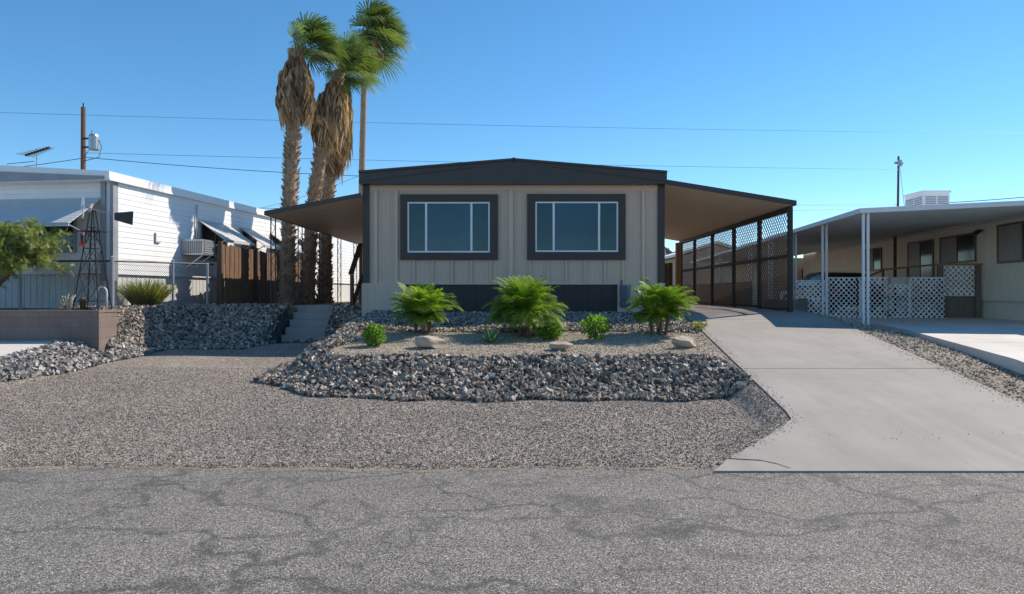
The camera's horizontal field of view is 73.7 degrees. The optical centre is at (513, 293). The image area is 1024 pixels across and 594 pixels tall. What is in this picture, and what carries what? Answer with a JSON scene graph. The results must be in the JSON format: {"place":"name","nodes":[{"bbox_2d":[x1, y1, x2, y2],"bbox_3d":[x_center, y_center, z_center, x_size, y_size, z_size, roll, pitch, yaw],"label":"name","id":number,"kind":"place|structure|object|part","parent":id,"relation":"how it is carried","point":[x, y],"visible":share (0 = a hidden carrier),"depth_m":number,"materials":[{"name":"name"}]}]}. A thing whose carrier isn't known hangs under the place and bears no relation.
{"place":"outdoors","nodes":[
{"label":"outdoors","id":0,"kind":"place"},
{"bbox_2d":[0,467,1023,593],"bbox_3d":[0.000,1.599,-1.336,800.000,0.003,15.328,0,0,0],"label":"street","id":1,"kind":"structure","parent":0,"point":[610,531],"depth_m":4.58,"materials":[{"name":"grey asphalt"}]},
{"bbox_2d":[0,464,699,472],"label":"sand edge","id":2,"kind":"object","parent":1,"relation":"on","point":[345,469],"visible":1,"depth_m":6.23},
{"bbox_2d":[1,322,1023,503],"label":"stray gravel","id":3,"kind":"structure","parent":1,"relation":"on","point":[774,398],"depth_m":8.56,"materials":[{"name":"grey gravel"}]},
{"bbox_2d":[0,301,1023,470],"bbox_3d":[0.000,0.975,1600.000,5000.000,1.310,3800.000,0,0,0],"label":"ground","id":4,"kind":"structure","parent":0,"point":[271,355],"depth_m":8.43,"materials":[{"name":"grey gravel"}]},
{"bbox_2d":[0,341,55,359],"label":"apron","id":5,"kind":"object","parent":4,"relation":"on","point":[8,347],"visible":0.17,"depth_m":12.60,"materials":[{"name":"concrete"}]},
{"bbox_2d":[0,215,74,288],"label":"desert tree","id":6,"kind":"object","parent":4,"relation":"on","point":[20,248],"visible":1,"depth_m":13.86,"materials":[{"name":"green plant"}]},
{"bbox_2d":[0,310,117,350],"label":"block planter","id":7,"kind":"object","parent":4,"relation":"on","point":[95,329],"visible":0.84,"depth_m":13.15,"materials":[{"name":"beige concrete"}]},
{"bbox_2d":[60,294,75,309],"bbox_3d":[-8.813,0.165,13.477,0.251,0.354,0.284,0,0,-21],"label":"driftwood","id":8,"kind":"object","parent":7,"relation":"on","point":[65,305],"visible":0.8,"depth_m":13.44,"materials":[{"name":"beige wood"}]},
{"bbox_2d":[78,297,86,309],"bbox_3d":[-8.710,0.210,13.800,0.170,0.280,0.170,0,0,0],"label":"clay urn","id":9,"kind":"object","parent":7,"relation":"on","point":[82,305],"visible":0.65,"depth_m":13.76,"materials":[{"name":"brown ceramic"}]},
{"bbox_2d":[96,286,107,309],"bbox_3d":[-8.387,0.121,13.900,0.234,0.557,0.034,0,0,0],"label":"vent pipe","id":10,"kind":"object","parent":7,"relation":"on","point":[106,296],"visible":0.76,"depth_m":13.88,"materials":[{"name":"white paint"}]},
{"bbox_2d":[0,327,155,381],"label":"rock berm","id":11,"kind":"structure","parent":4,"relation":"on","point":[68,355],"depth_m":12.11,"materials":[{"name":"grey stone"}]},
{"bbox_2d":[80,103,101,169],"bbox_3d":[-21.624,-4.499,34.853,1.250,10.598,0.468,0,0,13],"label":"utility pole","id":12,"kind":"object","parent":4,"relation":"on","point":[94,142],"visible":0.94,"depth_m":34.89,"materials":[{"name":"brown wood"}]},
{"bbox_2d":[29,158,80,165],"bbox_3d":[-28.599,-6.502,35.000,13.155,0.974,0.032,0,0,0],"label":"power line","id":13,"kind":"object","parent":12,"relation":"attached to","point":[54,162],"visible":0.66,"depth_m":34.99,"materials":[{"name":"black paint"}]},
{"bbox_2d":[86,157,353,175],"bbox_3d":[-11.945,-6.820,37.500,20.770,0.428,0.032,0,0,-14],"label":"power line","id":14,"kind":"object","parent":12,"relation":"attached to","point":[202,167],"visible":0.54,"depth_m":36.26,"materials":[{"name":"black paint"}]},
{"bbox_2d":[0,112,1023,133],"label":"power line","id":15,"kind":"object","parent":12,"relation":"attached to","point":[502,125],"visible":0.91,"depth_m":38.20,"materials":[{"name":"black paint"}]},
{"bbox_2d":[103,153,1017,170],"bbox_3d":[15.179,-7.738,40.500,75.214,1.017,0.018,0,0,-8],"label":"power line","id":16,"kind":"object","parent":12,"relation":"attached to","point":[622,165],"visible":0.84,"depth_m":39.32,"materials":[{"name":"black paint"}]},
{"bbox_2d":[72,197,133,309],"bbox_3d":[-8.268,-0.769,13.810,1.086,2.341,0.586,0,0,0],"label":"garden windmill","id":17,"kind":"object","parent":4,"relation":"on","point":[125,217],"visible":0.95,"depth_m":13.82,"materials":[{"name":"black paint"}]},
{"bbox_2d":[78,206,87,245],"bbox_3d":[-8.601,-1.364,13.682,0.117,0.807,0.283,0,0,0],"label":"bird feeder","id":18,"kind":"object","parent":17,"relation":"hanging from","point":[81,243],"visible":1,"depth_m":13.58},
{"bbox_2d":[0,256,213,308],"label":"chain link fence","id":19,"kind":"object","parent":4,"relation":"on","point":[112,261],"visible":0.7,"depth_m":14.62,"materials":[{"name":"silver metal"}]},
{"bbox_2d":[114,278,177,304],"bbox_3d":[-8.390,-0.029,15.595,1.607,0.739,1.167,0,0,0],"label":"grass clump","id":20,"kind":"object","parent":4,"relation":"on","point":[157,295],"visible":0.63,"depth_m":15.41,"materials":[{"name":"green plant"}]},
{"bbox_2d":[0,165,358,307],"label":"mobile home","id":21,"kind":"object","parent":4,"relation":"on","point":[167,219],"visible":0.45,"depth_m":15.88,"materials":[{"name":"white metal"}]},
{"bbox_2d":[8,147,53,166],"bbox_3d":[-14.194,-3.558,20.020,1.311,1.516,0.485,0,0,-11],"label":"tv antenna","id":22,"kind":"object","parent":21,"relation":"attached to","point":[38,151],"visible":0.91,"depth_m":19.98,"materials":[{"name":"grey paint"}]},
{"bbox_2d":[9,218,76,251],"bbox_3d":[-11.550,-1.385,15.758,3.200,0.870,0.049,0,0,7],"label":"window","id":23,"kind":"structure","parent":21,"relation":"in","point":[72,239],"depth_m":15.57,"materials":[{"name":"glass"}]},
{"bbox_2d":[182,239,214,269],"bbox_3d":[-8.312,-1.029,18.002,0.620,0.782,0.565,0,0,7],"label":"window cooler","id":24,"kind":"object","parent":21,"relation":"attached to","point":[198,247],"depth_m":17.76,"materials":[{"name":"metal"}]},
{"bbox_2d":[200,222,227,260],"bbox_3d":[-8.456,-1.450,19.291,0.029,1.000,1.350,0,0,7],"label":"window","id":25,"kind":"structure","parent":21,"relation":"in","point":[205,233],"depth_m":19.04,"materials":[{"name":"black glass"}]},
{"bbox_2d":[241,230,256,249],"bbox_3d":[-8.209,-1.450,21.200,0.029,1.000,0.900,0,0,7],"label":"window","id":26,"kind":"structure","parent":21,"relation":"in","point":[243,233],"depth_m":21.18,"materials":[{"name":"black glass"}]},
{"bbox_2d":[272,235,280,254],"bbox_3d":[-7.951,-1.450,23.129,0.029,1.000,1.000,0,0,7],"label":"window","id":27,"kind":"structure","parent":21,"relation":"in","point":[277,241],"depth_m":23.03,"materials":[{"name":"black glass"}]},
{"bbox_2d":[60,302,361,351],"bbox_3d":[-6.671,0.721,15.972,6.560,1.049,3.132,0,0,-32],"label":"rock bank","id":28,"kind":"object","parent":4,"relation":"on","point":[231,322],"visible":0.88,"depth_m":15.50,"materials":[{"name":"grey stone"}]},
{"bbox_2d":[215,241,301,304],"bbox_3d":[-7.400,-0.440,21.107,0.200,1.780,8.214,0,0,0],"label":"board fence","id":29,"kind":"object","parent":4,"relation":"on","point":[244,273],"visible":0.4,"depth_m":18.84,"materials":[{"name":"brown wood"}]},
{"bbox_2d":[281,305,333,341],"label":"concrete steps","id":30,"kind":"structure","parent":4,"relation":"on","point":[307,322],"depth_m":16.84,"materials":[{"name":"grey concrete"}]},
{"bbox_2d":[275,11,349,304],"bbox_3d":[-5.523,-3.754,19.432,2.180,8.407,2.040,0,0,39],"label":"palm tree","id":31,"kind":"object","parent":4,"relation":"on","point":[295,99],"visible":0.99,"depth_m":19.21,"materials":[{"name":"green plant"}]},
{"bbox_2d":[293,302,358,307],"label":"patio","id":32,"kind":"structure","parent":4,"relation":"on","point":[324,304],"depth_m":19.48,"materials":[{"name":"concrete"}]},
{"bbox_2d":[264,193,362,306],"bbox_3d":[-4.775,-1.044,20.890,2.284,2.707,9.420,0,0,0],"label":"patio awning","id":33,"kind":"object","parent":32,"relation":"on","point":[341,217],"visible":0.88,"depth_m":18.09,"materials":[{"name":"brown metal"}]},
{"bbox_2d":[348,243,374,303],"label":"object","id":34,"kind":"structure","parent":32,"relation":"on","point":[357,256],"depth_m":20.10,"materials":[{"name":"black metal"}]},
{"bbox_2d":[296,40,377,304],"bbox_3d":[-5.323,-3.647,20.813,2.083,8.184,2.227,0,0,-43],"label":"palm tree","id":35,"kind":"object","parent":4,"relation":"on","point":[329,126],"visible":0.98,"depth_m":20.69,"materials":[{"name":"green plant"}]},
{"bbox_2d":[279,308,397,367],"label":"rock slope","id":36,"kind":"structure","parent":4,"relation":"on","point":[345,334],"depth_m":13.18,"materials":[{"name":"grey stone"}]},
{"bbox_2d":[315,30,388,303],"bbox_3d":[-5.262,-4.050,22.307,2.472,8.996,2.214,0,0,-26],"label":"palm tree","id":37,"kind":"object","parent":4,"relation":"on","point":[336,163],"visible":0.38,"depth_m":22.13,"materials":[{"name":"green plant"}]},
{"bbox_2d":[360,322,387,345],"bbox_3d":[-2.375,0.700,11.609,0.471,0.447,0.417,0,0,0],"label":"round bush","id":38,"kind":"object","parent":4,"relation":"on","point":[372,335],"visible":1,"depth_m":11.54,"materials":[{"name":"green plant"}]},
{"bbox_2d":[347,0,418,300],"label":"palm tree","id":39,"kind":"object","parent":4,"relation":"on","point":[379,23],"visible":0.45,"depth_m":30.87,"materials":[{"name":"green plant"}]},
{"bbox_2d":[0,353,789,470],"bbox_3d":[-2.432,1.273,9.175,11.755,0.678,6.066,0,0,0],"label":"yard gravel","id":40,"kind":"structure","parent":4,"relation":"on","point":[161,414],"depth_m":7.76,"materials":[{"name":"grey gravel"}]},
{"bbox_2d":[389,281,463,333],"bbox_3d":[-1.670,0.271,12.884,1.549,1.016,1.543,0,0,0],"label":"garden palm","id":41,"kind":"object","parent":4,"relation":"on","point":[421,306],"visible":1,"depth_m":12.71,"materials":[{"name":"green plant"}]},
{"bbox_2d":[415,335,447,348],"bbox_3d":[-1.401,0.819,11.523,0.545,0.237,0.319,0,0,-26],"label":"boulder","id":42,"kind":"object","parent":4,"relation":"on","point":[430,341],"visible":0.94,"depth_m":11.41,"materials":[{"name":"beige stone"}]},
{"bbox_2d":[479,327,505,342],"bbox_3d":[-0.425,0.718,11.999,0.602,0.280,0.546,0,0,0],"label":"agave","id":43,"kind":"object","parent":4,"relation":"on","point":[490,337],"visible":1,"depth_m":11.94,"materials":[{"name":"green plant"}]},
{"bbox_2d":[253,348,752,402],"bbox_3d":[-0.564,1.187,10.141,7.843,0.624,2.339,0,0,12],"label":"rock border","id":44,"kind":"object","parent":4,"relation":"on","point":[334,374],"visible":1,"depth_m":9.91,"materials":[{"name":"grey stone"}]},
{"bbox_2d":[358,157,666,315],"bbox_3d":[-0.016,-1.319,24.545,7.289,3.798,16.950,0,0,0],"label":"mobile home","id":45,"kind":"object","parent":4,"relation":"on","point":[587,237],"visible":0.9,"depth_m":16.37,"materials":[{"name":"beige paint"}]},
{"bbox_2d":[400,194,497,259],"bbox_3d":[-1.548,-1.602,16.366,2.339,1.570,0.062,0,0,0],"label":"window","id":46,"kind":"structure","parent":45,"relation":"in","point":[432,226],"depth_m":16.37,"materials":[{"name":"glass"}]},
{"bbox_2d":[527,194,625,259],"bbox_3d":[1.500,-1.606,16.366,2.356,1.578,0.062,0,0,0],"label":"window","id":47,"kind":"structure","parent":45,"relation":"in","point":[559,226],"depth_m":16.37,"materials":[{"name":"glass"}]},
{"bbox_2d":[620,280,630,311],"bbox_3d":[2.658,0.072,16.234,0.262,0.807,0.148,0,0,0],"label":"electric meter","id":48,"kind":"object","parent":45,"relation":"attached to","point":[623,294],"visible":0.9,"depth_m":16.20,"materials":[{"name":"grey paint"}]},
{"bbox_2d":[350,311,698,333],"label":"rock mulch","id":49,"kind":"object","parent":4,"relation":"on","point":[468,321],"visible":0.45,"depth_m":14.17,"materials":[{"name":"grey gravel"}]},
{"bbox_2d":[482,275,567,337],"bbox_3d":[0.227,0.237,12.917,1.704,1.192,1.781,0,0,0],"label":"garden palm","id":50,"kind":"object","parent":4,"relation":"on","point":[527,302],"visible":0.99,"depth_m":12.59,"materials":[{"name":"green plant"}]},
{"bbox_2d":[325,329,730,362],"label":"bed gravel","id":51,"kind":"structure","parent":4,"relation":"on","point":[530,345],"depth_m":11.76,"materials":[{"name":"beige gravel"}]},
{"bbox_2d":[671,336,695,347],"bbox_3d":[2.889,0.830,11.474,0.480,0.250,0.251,0,0,-27],"label":"boulder","id":52,"kind":"object","parent":51,"relation":"on","point":[683,341],"visible":0.84,"depth_m":11.43,"materials":[{"name":"beige stone"}]},
{"bbox_2d":[532,320,564,340],"bbox_3d":[0.643,0.681,12.607,0.608,0.432,0.523,0,0,0],"label":"shrub","id":53,"kind":"object","parent":4,"relation":"on","point":[553,330],"visible":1,"depth_m":12.51,"materials":[{"name":"green plant"}]},
{"bbox_2d":[549,341,572,349],"bbox_3d":[0.776,0.858,11.177,0.384,0.155,0.238,0,0,23],"label":"boulder","id":54,"kind":"object","parent":4,"relation":"on","point":[562,345],"visible":0.96,"depth_m":11.12,"materials":[{"name":"beige stone"}]},
{"bbox_2d":[579,312,611,339],"bbox_3d":[1.469,0.584,12.200,0.607,0.512,0.529,0,0,0],"label":"leafy plant","id":55,"kind":"object","parent":4,"relation":"on","point":[599,326],"visible":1,"depth_m":12.14,"materials":[{"name":"green plant"}]},
{"bbox_2d":[625,277,697,335],"bbox_3d":[2.778,0.240,12.656,1.419,1.113,1.362,0,0,0],"label":"garden palm","id":56,"kind":"object","parent":4,"relation":"on","point":[658,305],"visible":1,"depth_m":12.44,"materials":[{"name":"green plant"}]},
{"bbox_2d":[665,241,731,284],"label":"house","id":57,"kind":"structure","parent":4,"relation":"on","point":[669,258],"depth_m":46.00,"materials":[{"name":"beige paint"}]},
{"bbox_2d":[691,320,708,329],"bbox_3d":[3.706,0.644,13.590,0.386,0.244,0.363,0,0,0],"label":"weed","id":58,"kind":"object","parent":4,"relation":"on","point":[698,323],"visible":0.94,"depth_m":13.55,"materials":[{"name":"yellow plant"}]},
{"bbox_2d":[673,281,751,306],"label":"boundary wall","id":59,"kind":"structure","parent":4,"relation":"on","point":[709,289],"depth_m":23.80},
{"bbox_2d":[708,256,802,306],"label":"house","id":60,"kind":"structure","parent":4,"relation":"on","point":[799,268],"depth_m":36.00,"materials":[{"name":"beige paint"}]},
{"bbox_2d":[765,299,809,311],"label":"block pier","id":61,"kind":"structure","parent":4,"relation":"on","point":[799,305],"depth_m":19.30,"materials":[{"name":"grey concrete"}]},
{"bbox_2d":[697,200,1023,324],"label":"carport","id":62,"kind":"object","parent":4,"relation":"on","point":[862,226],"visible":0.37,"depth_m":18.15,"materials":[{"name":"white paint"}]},
{"bbox_2d":[894,156,903,205],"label":"utility pole","id":63,"kind":"object","parent":4,"relation":"on","point":[899,162],"visible":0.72,"depth_m":69.91,"materials":[{"name":"brown wood"}]},
{"bbox_2d":[843,263,982,317],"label":"porch deck","id":64,"kind":"structure","parent":4,"relation":"on","point":[962,307],"depth_m":19.30,"materials":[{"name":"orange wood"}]},
{"bbox_2d":[803,214,1023,320],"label":"mobile home","id":65,"kind":"object","parent":4,"relation":"on","point":[995,247],"visible":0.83,"depth_m":20.45,"materials":[{"name":"beige"}]},
{"bbox_2d":[865,247,881,270],"bbox_3d":[13.962,-1.335,26.495,0.039,0.870,1.470,0,0,6],"label":"window","id":66,"kind":"structure","parent":65,"relation":"in","point":[875,254],"depth_m":26.30,"materials":[{"name":"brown glass"}]},
{"bbox_2d":[907,239,933,292],"bbox_3d":[13.552,-0.895,22.775,0.039,1.750,1.750,0,0,6],"label":"door","id":67,"kind":"structure","parent":65,"relation":"in","point":[918,252],"depth_m":22.68,"materials":[{"name":"brown metal"}]},
{"bbox_2d":[903,190,950,205],"bbox_3d":[12.509,-2.655,20.680,0.847,0.811,1.020,0,0,0],"label":"rooftop cooler","id":68,"kind":"object","parent":65,"relation":"on","point":[929,197],"visible":0.47,"depth_m":20.20,"materials":[{"name":"white plastic"}]},
{"bbox_2d":[939,232,976,263],"bbox_3d":[13.311,-1.350,20.496,0.039,0.840,2.000,0,0,6],"label":"window","id":69,"kind":"structure","parent":65,"relation":"in","point":[961,248],"depth_m":20.42,"materials":[{"name":"brown glass"}]},
{"bbox_2d":[997,221,1023,263],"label":"window","id":70,"kind":"structure","parent":65,"relation":"in","point":[1010,236],"depth_m":17.90,"materials":[{"name":"grey glass"}]},
{"bbox_2d":[813,313,1023,401],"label":"strip gravel","id":71,"kind":"structure","parent":4,"relation":"on","point":[890,332],"depth_m":11.31,"materials":[{"name":"grey gravel"}]},
{"bbox_2d":[0,0,1023,257],"label":"sky","id":72,"kind":"structure","parent":0,"point":[893,72],"materials":[{"name":"blue"}]},
{"bbox_2d":[665,247,674,254],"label":"hills","id":73,"kind":"structure","parent":0,"point":[668,251],"depth_m":801.11,"materials":[{"name":"grey stone"}]},
{"bbox_2d":[673,304,1023,472],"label":"driveway","id":74,"kind":"structure","parent":0,"point":[838,387],"depth_m":8.22,"materials":[{"name":"concrete"}]},
{"bbox_2d":[646,263,672,293],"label":"wooden gate","id":75,"kind":"structure","parent":74,"relation":"on","point":[668,274],"depth_m":27.70,"materials":[{"name":"brown wood"}]},
{"bbox_2d":[675,243,680,297],"bbox_3d":[6.432,-0.800,26.690,0.184,2.400,0.180,0,0,0],"label":"wooden post","id":76,"kind":"object","parent":74,"relation":"on","point":[677,263],"visible":0.64,"depth_m":26.60,"materials":[{"name":"brown wood"}]},
{"bbox_2d":[665,180,796,311],"bbox_3d":[5.182,-1.134,21.790,3.096,3.159,11.220,0,0,0],"label":"carport","id":77,"kind":"object","parent":74,"relation":"on","point":[694,213],"visible":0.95,"depth_m":19.04,"materials":[{"name":"brown metal"}]},
{"bbox_2d":[810,308,1023,374],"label":"neighbour driveway","id":78,"kind":"structure","parent":0,"point":[999,342],"depth_m":13.57,"materials":[{"name":"concrete"}]},
{"bbox_2d":[780,272,883,312],"bbox_3d":[11.100,-0.055,24.242,1.876,1.410,4.515,0,0,0],"label":"parked car","id":79,"kind":"object","parent":78,"relation":"on","point":[814,276],"visible":0.35,"depth_m":22.39,"materials":[{"name":"black paint"}]},
{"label":"rear window","id":80,"kind":"part","parent":79,"relation":"part of","materials":[{"name":"black glass"}]},
{"bbox_2d":[795,277,944,317],"bbox_3d":[10.034,0.139,19.120,4.192,1.222,0.280,0,0,0],"label":"lattice fence","id":81,"kind":"object","parent":78,"relation":"on","point":[909,294],"visible":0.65,"depth_m":19.19,"materials":[{"name":"white paint"}]},
{"bbox_2d":[887,277,911,286],"bbox_3d":[10.988,-0.336,19.450,0.589,0.281,0.200,0,0,0],"label":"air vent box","id":82,"kind":"object","parent":81,"relation":"attached to","point":[897,281],"visible":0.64,"depth_m":19.35,"materials":[{"name":"white metal"}]},
{"bbox_2d":[893,236,896,313],"bbox_3d":[12.625,-0.625,22.600,0.092,2.550,0.092,0,0,23],"label":"support pole","id":83,"kind":"object","parent":78,"relation":"on","point":[895,260],"visible":0.73,"depth_m":22.56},
{"bbox_2d":[950,197,1023,202],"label":"power line","id":84,"kind":"object","parent":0,"point":[986,200],"visible":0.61,"depth_m":57.10,"materials":[{"name":"black paint"}]}
]}

